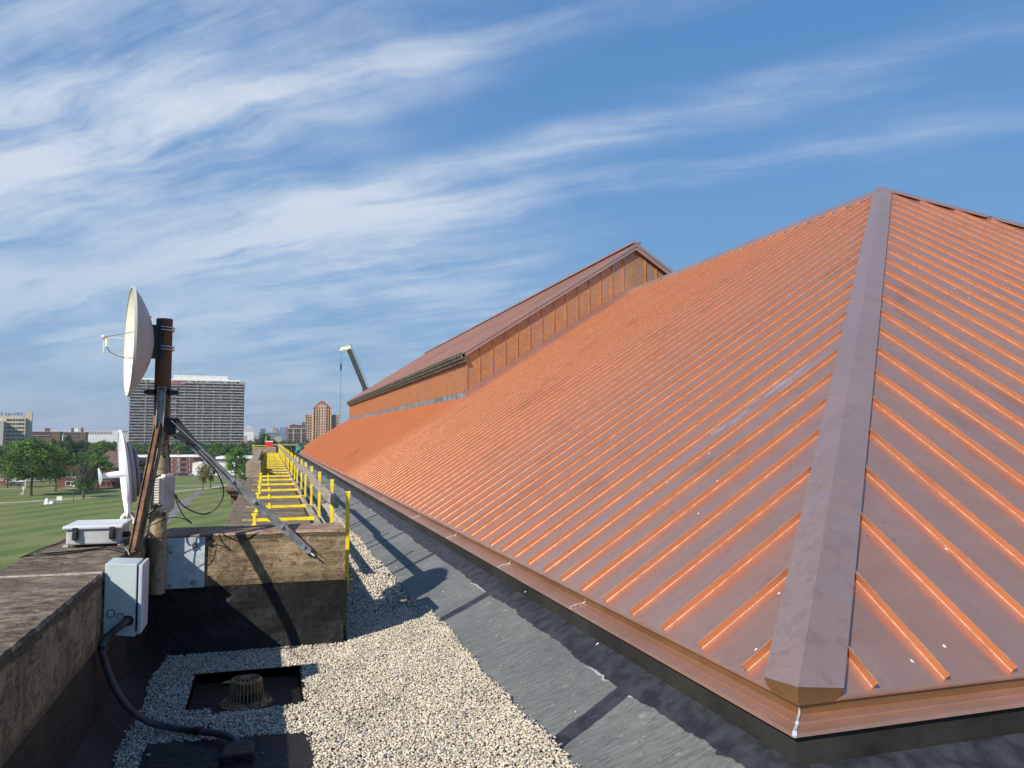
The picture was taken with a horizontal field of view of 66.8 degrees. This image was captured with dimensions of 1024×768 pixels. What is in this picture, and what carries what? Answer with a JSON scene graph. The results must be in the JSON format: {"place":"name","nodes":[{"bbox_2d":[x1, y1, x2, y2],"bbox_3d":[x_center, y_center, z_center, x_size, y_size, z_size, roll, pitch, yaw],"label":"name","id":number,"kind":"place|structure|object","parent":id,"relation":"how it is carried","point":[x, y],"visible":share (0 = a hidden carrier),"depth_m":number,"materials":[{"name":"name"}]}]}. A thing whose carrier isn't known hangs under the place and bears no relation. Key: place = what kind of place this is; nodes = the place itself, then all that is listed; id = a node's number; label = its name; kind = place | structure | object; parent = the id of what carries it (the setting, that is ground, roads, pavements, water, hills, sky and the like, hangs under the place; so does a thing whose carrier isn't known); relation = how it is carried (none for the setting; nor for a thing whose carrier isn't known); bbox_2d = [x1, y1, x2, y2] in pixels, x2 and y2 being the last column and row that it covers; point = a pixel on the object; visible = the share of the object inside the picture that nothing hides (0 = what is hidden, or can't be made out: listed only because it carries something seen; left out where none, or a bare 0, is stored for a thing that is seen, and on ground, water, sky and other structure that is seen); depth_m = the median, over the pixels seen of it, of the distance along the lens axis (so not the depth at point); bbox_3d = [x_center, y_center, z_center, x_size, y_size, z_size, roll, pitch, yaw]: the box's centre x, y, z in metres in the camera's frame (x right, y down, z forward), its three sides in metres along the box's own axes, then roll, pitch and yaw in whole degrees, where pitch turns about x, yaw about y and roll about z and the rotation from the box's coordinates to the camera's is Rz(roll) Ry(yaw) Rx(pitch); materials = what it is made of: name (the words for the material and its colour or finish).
{"place":"outdoors","nodes":[
{"label":"outdoors","id":0,"kind":"place"},
{"bbox_2d":[0,478,51,481],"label":"road","id":1,"kind":"structure","parent":0,"point":[27,480],"depth_m":346.51,"materials":[{"name":"asphalt"}]},
{"bbox_2d":[99,447,118,473],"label":"brick house","id":2,"kind":"structure","parent":0,"point":[113,457],"depth_m":352.73,"materials":[{"name":"brown"}]},
{"bbox_2d":[0,485,225,502],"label":"path","id":3,"kind":"structure","parent":0,"point":[109,496],"depth_m":250.51,"materials":[{"name":"concrete"}]},
{"bbox_2d":[5,484,226,489],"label":"pavement","id":4,"kind":"structure","parent":0,"point":[105,489],"depth_m":296.43,"materials":[{"name":"concrete"}]},
{"bbox_2d":[0,473,242,569],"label":"lawn","id":5,"kind":"structure","parent":0,"point":[27,528],"depth_m":206.69,"materials":[{"name":"plant"}]},
{"bbox_2d":[0,443,8,477],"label":"tree","id":6,"kind":"object","parent":5,"relation":"on","point":[3,446],"visible":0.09,"depth_m":369.10,"materials":[{"name":"green plant"}]},
{"bbox_2d":[0,446,11,481],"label":"tree","id":7,"kind":"object","parent":5,"relation":"on","point":[2,451],"visible":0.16,"depth_m":328.06,"materials":[{"name":"green plant"}]},
{"bbox_2d":[0,450,23,487],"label":"tree","id":8,"kind":"object","parent":5,"relation":"on","point":[9,476],"visible":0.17,"depth_m":294.46,"materials":[{"name":"green plant"}]},
{"bbox_2d":[8,482,21,485],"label":"parked car","id":9,"kind":"object","parent":5,"relation":"on","point":[16,483],"visible":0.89,"depth_m":308.78,"materials":[{"name":"blue paint"}]},
{"bbox_2d":[0,436,68,495],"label":"tree","id":10,"kind":"object","parent":5,"relation":"on","point":[37,455],"visible":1,"depth_m":255.49,"materials":[{"name":"green plant"}]},
{"bbox_2d":[41,498,54,503],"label":"garden sculpture","id":11,"kind":"object","parent":5,"relation":"on","point":[47,501],"visible":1,"depth_m":226.26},
{"bbox_2d":[47,437,61,448],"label":"tree","id":12,"kind":"object","parent":5,"relation":"on","point":[53,441],"visible":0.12,"depth_m":408.90,"materials":[{"name":"green plant"}]},
{"bbox_2d":[39,446,79,491],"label":"tree","id":13,"kind":"object","parent":5,"relation":"on","point":[72,460],"visible":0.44,"depth_m":277.92,"materials":[{"name":"green plant"}]},
{"bbox_2d":[56,434,78,454],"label":"tree","id":14,"kind":"object","parent":5,"relation":"on","point":[69,444],"visible":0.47,"depth_m":370.77,"materials":[{"name":"green plant"}]},
{"bbox_2d":[57,464,83,487],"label":"brick house","id":15,"kind":"structure","parent":5,"relation":"on","point":[62,483],"depth_m":298.62,"materials":[{"name":"red brick"}]},
{"bbox_2d":[73,451,84,465],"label":"tree","id":16,"kind":"object","parent":5,"relation":"on","point":[79,455],"visible":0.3,"depth_m":328.38,"materials":[{"name":"green plant"}]},
{"bbox_2d":[65,459,95,498],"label":"tree","id":17,"kind":"object","parent":5,"relation":"on","point":[79,477],"visible":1,"depth_m":246.01,"materials":[{"name":"green plant"}]},
{"bbox_2d":[70,474,98,497],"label":"tree","id":18,"kind":"object","parent":5,"relation":"on","point":[89,485],"visible":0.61,"depth_m":250.14,"materials":[{"name":"green plant"}]},
{"bbox_2d":[78,453,97,473],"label":"tree","id":19,"kind":"object","parent":5,"relation":"on","point":[84,459],"visible":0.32,"depth_m":327.07,"materials":[{"name":"green plant"}]},
{"bbox_2d":[83,443,98,455],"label":"tree","id":20,"kind":"object","parent":5,"relation":"on","point":[89,451],"visible":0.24,"depth_m":418.90,"materials":[{"name":"green plant"}]},
{"bbox_2d":[83,454,113,488],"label":"tree","id":21,"kind":"object","parent":5,"relation":"on","point":[102,461],"visible":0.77,"depth_m":288.19,"materials":[{"name":"green plant"}]},
{"bbox_2d":[91,439,115,457],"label":"tree","id":22,"kind":"object","parent":5,"relation":"on","point":[102,450],"visible":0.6,"depth_m":402.93,"materials":[{"name":"green plant"}]},
{"bbox_2d":[93,477,141,487],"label":"brick annex","id":23,"kind":"object","parent":5,"relation":"on","point":[110,483],"visible":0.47,"depth_m":298.38,"materials":[{"name":"red brick"}]},
{"bbox_2d":[130,442,143,454],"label":"tree","id":24,"kind":"object","parent":5,"relation":"on","point":[135,446],"visible":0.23,"depth_m":429.72,"materials":[{"name":"green plant"}]},
{"bbox_2d":[140,446,148,454],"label":"tree","id":25,"kind":"object","parent":5,"relation":"on","point":[144,448],"visible":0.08,"depth_m":451.57,"materials":[{"name":"green plant"}]},
{"bbox_2d":[138,451,203,472],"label":"brick flats","id":26,"kind":"structure","parent":5,"relation":"on","point":[183,463],"depth_m":417.93,"materials":[{"name":"red brick"}]},
{"bbox_2d":[173,445,194,454],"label":"tree","id":27,"kind":"object","parent":5,"relation":"on","point":[185,450],"visible":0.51,"depth_m":455.81,"materials":[{"name":"green plant"}]},
{"bbox_2d":[167,491,203,523],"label":"footpath","id":28,"kind":"structure","parent":5,"relation":"on","point":[175,511],"depth_m":221.52,"materials":[{"name":"concrete"}]},
{"bbox_2d":[196,461,209,488],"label":"tree","id":29,"kind":"object","parent":5,"relation":"on","point":[202,475],"visible":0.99,"depth_m":288.44,"materials":[{"name":"green plant"}]},
{"bbox_2d":[204,463,215,487],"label":"tree","id":30,"kind":"object","parent":5,"relation":"on","point":[210,477],"visible":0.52,"depth_m":294.15,"materials":[{"name":"green plant"}]},
{"bbox_2d":[192,455,252,475],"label":"white warehouse","id":31,"kind":"structure","parent":5,"relation":"on","point":[220,460],"depth_m":394.48,"materials":[{"name":"paint"}]},
{"bbox_2d":[222,445,248,477],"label":"tree","id":32,"kind":"object","parent":5,"relation":"on","point":[241,459],"visible":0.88,"depth_m":316.95,"materials":[{"name":"green plant"}]},
{"bbox_2d":[238,463,246,479],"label":"tree","id":33,"kind":"object","parent":5,"relation":"on","point":[243,476],"visible":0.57,"depth_m":285.28,"materials":[{"name":"green plant"}]},
{"bbox_2d":[282,439,296,456],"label":"tree","id":34,"kind":"object","parent":5,"relation":"on","point":[291,448],"visible":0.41,"depth_m":418.58,"materials":[{"name":"green plant"}]},
{"bbox_2d":[339,344,368,405],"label":"mobile crane","id":35,"kind":"object","parent":5,"relation":"on","point":[348,349],"visible":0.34,"depth_m":109.70,"materials":[{"name":"paint"}]},
{"bbox_3d":[0.949,13.042,34.084,24.490,17.930,72.000,1,-4,-17],"label":"stone building","id":36,"kind":"object","parent":5,"relation":"on","visible":0},
{"bbox_2d":[0,523,347,767],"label":"stone parapet","id":37,"kind":"structure","parent":36,"relation":"on","point":[269,586],"depth_m":4.95,"materials":[{"name":"stone"}]},
{"bbox_2d":[20,539,65,557],"bbox_3d":[-3.199,1.122,5.314,0.025,0.009,0.883,1,-4,-13],"label":"cable","id":38,"kind":"object","parent":37,"relation":"on","point":[42,548],"visible":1,"depth_m":5.30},
{"bbox_2d":[24,547,126,556],"bbox_3d":[-2.880,1.113,5.182,0.598,0.009,0.276,1,-4,-21],"label":"cable","id":39,"kind":"object","parent":37,"relation":"on","point":[77,550],"visible":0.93,"depth_m":5.18,"materials":[{"name":"rubber"}]},
{"bbox_2d":[33,549,125,555],"bbox_3d":[-2.836,1.110,5.130,0.560,0.008,0.217,1,-4,-17],"label":"cable","id":40,"kind":"object","parent":37,"relation":"on","point":[76,552],"visible":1,"depth_m":5.11,"materials":[{"name":"rubber"}]},
{"bbox_2d":[62,519,132,547],"bbox_3d":[-2.957,1.069,5.585,0.405,0.148,0.440,1,-4,-17],"label":"junction box","id":41,"kind":"object","parent":37,"relation":"on","point":[103,531],"visible":0.99,"depth_m":5.42,"materials":[{"name":"paint"}]},
{"bbox_2d":[101,558,148,636],"bbox_3d":[-2.250,1.238,4.535,0.215,0.417,0.264,1,-4,-17],"label":"electrical cabinet","id":42,"kind":"object","parent":37,"relation":"attached to","point":[126,581],"visible":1,"depth_m":4.43,"materials":[{"name":"metal"}]},
{"bbox_2d":[98,615,239,741],"bbox_3d":[-1.854,1.649,4.319,0.843,0.680,0.228,0,-4,6],"label":"flexible conduit","id":43,"kind":"object","parent":42,"relation":"attached to","point":[128,707],"visible":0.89,"depth_m":4.31,"materials":[{"name":"plastic"}]},
{"bbox_2d":[120,512,134,522],"bbox_3d":[-3.043,1.090,6.165,0.128,0.154,0.036,1,-4,-17],"label":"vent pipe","id":44,"kind":"object","parent":37,"relation":"on","point":[132,515],"visible":0.37,"depth_m":6.16,"materials":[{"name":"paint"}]},
{"bbox_2d":[128,318,314,594],"bbox_3d":[-2.091,0.531,5.776,1.303,2.115,1.011,1,-4,-17],"label":"antenna mast","id":45,"kind":"object","parent":37,"relation":"attached to","point":[176,563],"visible":0.92,"depth_m":6.00,"materials":[{"name":"metal"}]},
{"bbox_2d":[98,430,145,516],"bbox_3d":[-2.993,0.690,5.988,0.423,0.672,0.552,0,-4,7],"label":"microwave dish","id":46,"kind":"object","parent":45,"relation":"attached to","point":[129,474],"visible":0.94,"depth_m":5.89,"materials":[{"name":"white plastic"}]},
{"bbox_2d":[101,286,175,396],"bbox_3d":[-2.917,-0.326,5.933,0.526,0.848,0.687,0,-4,6],"label":"satellite dish","id":47,"kind":"object","parent":45,"relation":"attached to","point":[142,342],"visible":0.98,"depth_m":5.84,"materials":[{"name":"beige paint"}]},
{"bbox_2d":[152,474,177,515],"bbox_3d":[-2.629,0.841,5.885,0.058,0.312,0.237,-1,-4,21],"label":"radio unit","id":48,"kind":"object","parent":45,"relation":"attached to","point":[165,489],"visible":0.97,"depth_m":5.86,"materials":[{"name":"paint"}]},
{"bbox_2d":[146,460,155,551],"bbox_3d":[-2.678,0.850,5.824,0.103,0.806,0.009,1,-4,-17],"label":"cable","id":49,"kind":"object","parent":48,"relation":"attached to","point":[149,523],"visible":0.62,"depth_m":5.80,"materials":[{"name":"rubber"}]},
{"bbox_2d":[148,503,161,515],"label":"cable","id":50,"kind":"object","parent":48,"relation":"attached to","point":[152,509],"visible":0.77,"depth_m":5.79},
{"bbox_2d":[148,509,168,539],"bbox_3d":[-2.647,1.053,5.820,0.137,0.224,0.006,1,-4,-17],"label":"cable","id":51,"kind":"object","parent":48,"relation":"attached to","point":[163,529],"visible":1,"depth_m":5.83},
{"bbox_2d":[146,517,191,527],"bbox_3d":[-2.603,1.050,5.876,0.344,0.087,0.007,1,-4,-17],"label":"cable","id":52,"kind":"object","parent":48,"relation":"attached to","point":[169,518],"visible":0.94,"depth_m":5.88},
{"bbox_2d":[168,444,170,473],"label":"cable","id":53,"kind":"object","parent":48,"relation":"attached to","point":[169,459],"visible":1,"depth_m":5.89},
{"bbox_2d":[174,495,191,522],"bbox_3d":[-2.503,0.953,5.914,0.137,0.222,0.009,1,-4,-17],"label":"cable","id":54,"kind":"object","parent":48,"relation":"hanging from","point":[181,511],"visible":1,"depth_m":5.91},
{"bbox_2d":[164,434,223,514],"bbox_3d":[-2.438,0.692,5.952,0.448,0.620,0.011,1,-4,-17],"label":"cable","id":55,"kind":"object","parent":45,"relation":"attached to","point":[202,456],"visible":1,"depth_m":5.96,"materials":[{"name":"rubber"}]},
{"bbox_2d":[224,447,310,525],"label":"stepped parapet","id":56,"kind":"structure","parent":36,"relation":"on","point":[240,511],"depth_m":17.10,"materials":[{"name":"concrete"}]},
{"bbox_2d":[265,441,272,446],"bbox_3d":[-17.688,4.359,56.567,0.540,0.425,0.390,1,-4,-17],"label":"storage crate","id":57,"kind":"object","parent":56,"relation":"on","point":[268,443],"visible":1,"depth_m":56.40,"materials":[{"name":"red plastic"}]},
{"bbox_2d":[261,446,282,460],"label":"parapet clamp","id":58,"kind":"object","parent":56,"relation":"attached to","point":[274,459],"visible":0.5,"depth_m":39.60,"materials":[{"name":"yellow metal"}]},
{"bbox_2d":[255,453,292,482],"bbox_3d":[-7.133,2.562,23.360,1.110,0.943,0.070,1,-4,-17],"label":"parapet clamp","id":59,"kind":"object","parent":56,"relation":"attached to","point":[268,475],"visible":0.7,"depth_m":23.37,"materials":[{"name":"yellow metal"}]},
{"bbox_2d":[262,449,286,466],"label":"parapet clamp","id":60,"kind":"object","parent":56,"relation":"attached to","point":[276,465],"visible":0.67,"depth_m":31.50,"materials":[{"name":"yellow metal"}]},
{"bbox_2d":[261,451,288,477],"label":"parapet clamp","id":61,"kind":"object","parent":56,"relation":"attached to","point":[277,469],"visible":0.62,"depth_m":27.43,"materials":[{"name":"yellow metal"}]},
{"bbox_2d":[262,450,287,474],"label":"parapet clamp","id":62,"kind":"object","parent":56,"relation":"attached to","point":[278,467],"visible":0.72,"depth_m":29.48,"materials":[{"name":"yellow metal"}]},
{"bbox_2d":[253,457,297,494],"bbox_3d":[-5.856,2.289,19.304,1.110,0.943,0.070,1,-4,-17],"label":"parapet clamp","id":63,"kind":"object","parent":56,"relation":"attached to","point":[267,484],"visible":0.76,"depth_m":19.33,"materials":[{"name":"yellow metal"}]},
{"bbox_2d":[293,460,301,470],"bbox_3d":[-4.889,1.845,17.685,0.042,0.105,4.350,1,-4,-17],"label":"timber rail","id":64,"kind":"object","parent":63,"relation":"attached to","point":[297,465],"visible":0.91,"depth_m":16.94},
{"bbox_2d":[294,481,301,492],"bbox_3d":[-4.985,2.417,18.069,0.038,0.100,3.900,1,-4,-17],"label":"timber rail","id":65,"kind":"object","parent":63,"relation":"attached to","point":[297,486],"visible":0.62,"depth_m":17.83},
{"bbox_2d":[257,455,295,487],"bbox_3d":[-6.489,2.426,21.340,1.110,0.943,0.070,1,-4,-18],"label":"parapet clamp","id":66,"kind":"object","parent":56,"relation":"attached to","point":[260,477],"visible":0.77,"depth_m":21.32,"materials":[{"name":"yellow metal"}]},
{"bbox_2d":[261,452,291,474],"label":"parapet clamp","id":67,"kind":"object","parent":56,"relation":"attached to","point":[262,472],"visible":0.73,"depth_m":25.41,"materials":[{"name":"yellow metal"}]},
{"bbox_2d":[252,459,302,501],"bbox_3d":[-5.203,2.154,17.289,1.110,0.943,0.071,1,-4,-18],"label":"parapet clamp","id":68,"kind":"object","parent":56,"relation":"attached to","point":[269,489],"visible":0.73,"depth_m":17.29,"materials":[{"name":"yellow metal"}]},
{"bbox_2d":[246,466,312,521],"bbox_3d":[-3.933,1.881,13.232,1.110,0.943,0.071,1,-4,-18],"label":"parapet clamp","id":69,"kind":"object","parent":56,"relation":"attached to","point":[269,506],"visible":0.7,"depth_m":13.26,"materials":[{"name":"yellow metal"}]},
{"bbox_2d":[299,492,309,513],"bbox_3d":[-3.866,2.188,14.448,0.038,0.100,3.900,1,-4,-17],"label":"timber rail","id":70,"kind":"object","parent":69,"relation":"attached to","point":[303,500],"visible":0.65,"depth_m":13.87,"materials":[{"name":"wood"}]},
{"bbox_2d":[242,472,320,524],"bbox_3d":[-3.295,1.744,11.201,1.110,0.943,0.070,1,-4,-18],"label":"parapet clamp","id":71,"kind":"object","parent":56,"relation":"attached to","point":[255,519],"visible":0.6,"depth_m":11.22,"materials":[{"name":"yellow metal"}]},
{"bbox_2d":[309,506,320,522],"bbox_3d":[-2.711,1.931,10.834,0.038,0.100,3.900,1,-4,-17],"label":"timber rail","id":72,"kind":"object","parent":71,"relation":"attached to","point":[313,513],"visible":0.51,"depth_m":11.46,"materials":[{"name":"wood"}]},
{"bbox_2d":[311,476,338,507],"bbox_3d":[-2.357,1.301,9.631,0.042,0.105,4.350,1,-4,-17],"label":"timber rail","id":73,"kind":"object","parent":71,"relation":"attached to","point":[329,496],"visible":1,"depth_m":8.72,"materials":[{"name":"wood"}]},
{"bbox_2d":[256,462,306,509],"bbox_3d":[-4.574,2.017,15.258,1.110,0.943,0.070,1,-4,-18],"label":"parapet clamp","id":74,"kind":"object","parent":56,"relation":"attached to","point":[269,497],"visible":0.75,"depth_m":15.29,"materials":[{"name":"yellow metal"}]},
{"bbox_2d":[302,465,316,478],"bbox_3d":[-3.584,1.563,13.665,0.040,0.105,4.350,1,-4,-17],"label":"timber rail","id":75,"kind":"object","parent":74,"relation":"attached to","point":[307,472],"visible":0.76,"depth_m":13.48,"materials":[{"name":"wood"}]},
{"bbox_2d":[330,479,333,522],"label":"parapet clamp","id":76,"kind":"object","parent":56,"relation":"attached to","point":[331,506],"visible":0.04,"depth_m":9.31,"materials":[{"name":"yellow metal"}]},
{"bbox_2d":[342,491,352,592],"bbox_3d":[-2.024,1.471,7.143,1.110,0.943,0.070,1,-4,-17],"label":"parapet clamp","id":77,"kind":"object","parent":56,"relation":"attached to","point":[347,516],"visible":0.25,"depth_m":7.28,"materials":[{"name":"yellow metal"}]},
{"bbox_2d":[112,459,579,767],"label":"gravel","id":78,"kind":"structure","parent":36,"relation":"on","point":[314,497],"depth_m":5.08,"materials":[{"name":"gravel"}]},
{"bbox_2d":[139,732,315,767],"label":"roof patch","id":79,"kind":"object","parent":78,"relation":"on","point":[289,750],"visible":0.9,"depth_m":4.13,"materials":[{"name":"rubber"}]},
{"bbox_2d":[219,740,254,765],"bbox_3d":[-1.449,1.949,4.101,0.174,0.062,0.206,1,-4,-17],"label":"pitch pocket","id":80,"kind":"object","parent":79,"relation":"on","point":[234,752],"visible":0.99,"depth_m":4.03,"materials":[{"name":"rubber"}]},
{"bbox_2d":[181,665,306,721],"bbox_3d":[-1.765,2.054,5.168,0.740,0.056,0.880,1,-4,-17],"label":"drain sump","id":81,"kind":"object","parent":78,"relation":"on","point":[284,685],"visible":0.63,"depth_m":5.35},
{"bbox_2d":[219,674,272,711],"bbox_3d":[-1.726,1.986,5.048,0.330,0.175,0.330,1,-4,-17],"label":"roof drain","id":82,"kind":"object","parent":81,"relation":"in","point":[262,700],"visible":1,"depth_m":4.98,"materials":[{"name":"metal"}]},
{"bbox_2d":[289,455,1023,767],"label":"membrane slope","id":83,"kind":"structure","parent":78,"relation":"on","point":[629,714],"depth_m":4.86,"materials":[{"name":"rubber"}]},
{"bbox_2d":[295,187,1023,765],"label":"copper roof","id":84,"kind":"structure","parent":83,"relation":"on","point":[767,489],"depth_m":7.20,"materials":[{"name":"metal"}]},
{"bbox_2d":[296,446,303,452],"bbox_3d":[-16.162,4.988,59.184,0.640,0.550,0.630,1,-4,-17],"label":"bucket","id":85,"kind":"object","parent":84,"relation":"on","point":[299,448],"visible":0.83,"depth_m":58.91,"materials":[{"name":"teal plastic"}]},
{"bbox_2d":[0,0,1023,435],"label":"sky","id":86,"kind":"structure","parent":0,"point":[288,184],"materials":[{"name":"blue"}]},
{"label":"ground","id":87,"kind":"structure","parent":0,"visible":0},
{"bbox_2d":[0,412,32,445],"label":"yellow brick building","id":88,"kind":"structure","parent":87,"relation":"on","point":[15,427],"depth_m":702.17,"materials":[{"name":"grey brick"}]},
{"bbox_2d":[32,428,61,443],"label":"brick warehouse","id":89,"kind":"structure","parent":87,"relation":"on","point":[47,434],"depth_m":850.61,"materials":[{"name":"brick"}]},
{"bbox_2d":[63,428,87,441],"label":"brick warehouse","id":90,"kind":"structure","parent":87,"relation":"on","point":[78,436],"depth_m":851.22,"materials":[{"name":"brick"}]},
{"bbox_2d":[73,438,89,455],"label":"tree","id":91,"kind":"object","parent":87,"relation":"on","point":[81,443],"visible":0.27,"depth_m":422.90,"materials":[{"name":"green plant"}]},
{"bbox_2d":[60,428,117,442],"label":"white office building","id":92,"kind":"structure","parent":87,"relation":"on","point":[97,436],"depth_m":1057.04,"materials":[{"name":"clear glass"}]},
{"bbox_2d":[122,431,128,442],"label":"distant building","id":93,"kind":"structure","parent":87,"relation":"on","point":[125,434],"depth_m":1101.67,"materials":[{"name":"grey concrete"}]},
{"bbox_2d":[0,440,308,459],"bbox_3d":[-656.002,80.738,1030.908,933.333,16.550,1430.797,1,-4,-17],"label":"woodland","id":94,"kind":"object","parent":87,"relation":"on","point":[247,447],"visible":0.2,"depth_m":573.64,"materials":[{"name":"green plant"}]},
{"bbox_2d":[127,375,245,446],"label":"apartment tower","id":95,"kind":"structure","parent":87,"relation":"on","point":[206,409],"depth_m":804.94,"materials":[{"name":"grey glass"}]},
{"bbox_2d":[130,395,243,445],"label":"window","id":96,"kind":"structure","parent":95,"relation":"in","point":[174,395],"depth_m":805.42,"materials":[{"name":"black glass"}]},
{"bbox_2d":[131,380,242,442],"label":"window","id":97,"kind":"structure","parent":95,"relation":"in","point":[151,380],"depth_m":804.64,"materials":[{"name":"grey"}]},
{"bbox_2d":[207,441,230,460],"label":"tree","id":98,"kind":"object","parent":87,"relation":"on","point":[217,447],"visible":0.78,"depth_m":447.50,"materials":[{"name":"green plant"}]},
{"bbox_2d":[244,425,253,440],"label":"distant tower","id":99,"kind":"structure","parent":87,"relation":"on","point":[249,432],"depth_m":3301.99,"materials":[{"name":"grey concrete"}]},
{"bbox_2d":[253,431,276,449],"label":"tree","id":100,"kind":"object","parent":87,"relation":"on","point":[262,439],"visible":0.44,"depth_m":438.63,"materials":[{"name":"green plant"}]},
{"bbox_2d":[268,433,276,440],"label":"distant tower","id":101,"kind":"structure","parent":87,"relation":"on","point":[273,435],"depth_m":3401.05,"materials":[{"name":"stone"}]},
{"bbox_2d":[280,426,287,440],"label":"distant tower","id":102,"kind":"structure","parent":87,"relation":"on","point":[283,432],"depth_m":3200.95,"materials":[{"name":"blue glass"}]},
{"bbox_2d":[286,422,305,444],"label":"brick apartment block","id":103,"kind":"structure","parent":87,"relation":"on","point":[295,433],"depth_m":821.52,"materials":[{"name":"brown brick"}]},
{"bbox_2d":[305,398,338,441],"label":"hotel tower","id":104,"kind":"structure","parent":87,"relation":"on","point":[321,420],"depth_m":900.70,"materials":[{"name":"beige brick"}]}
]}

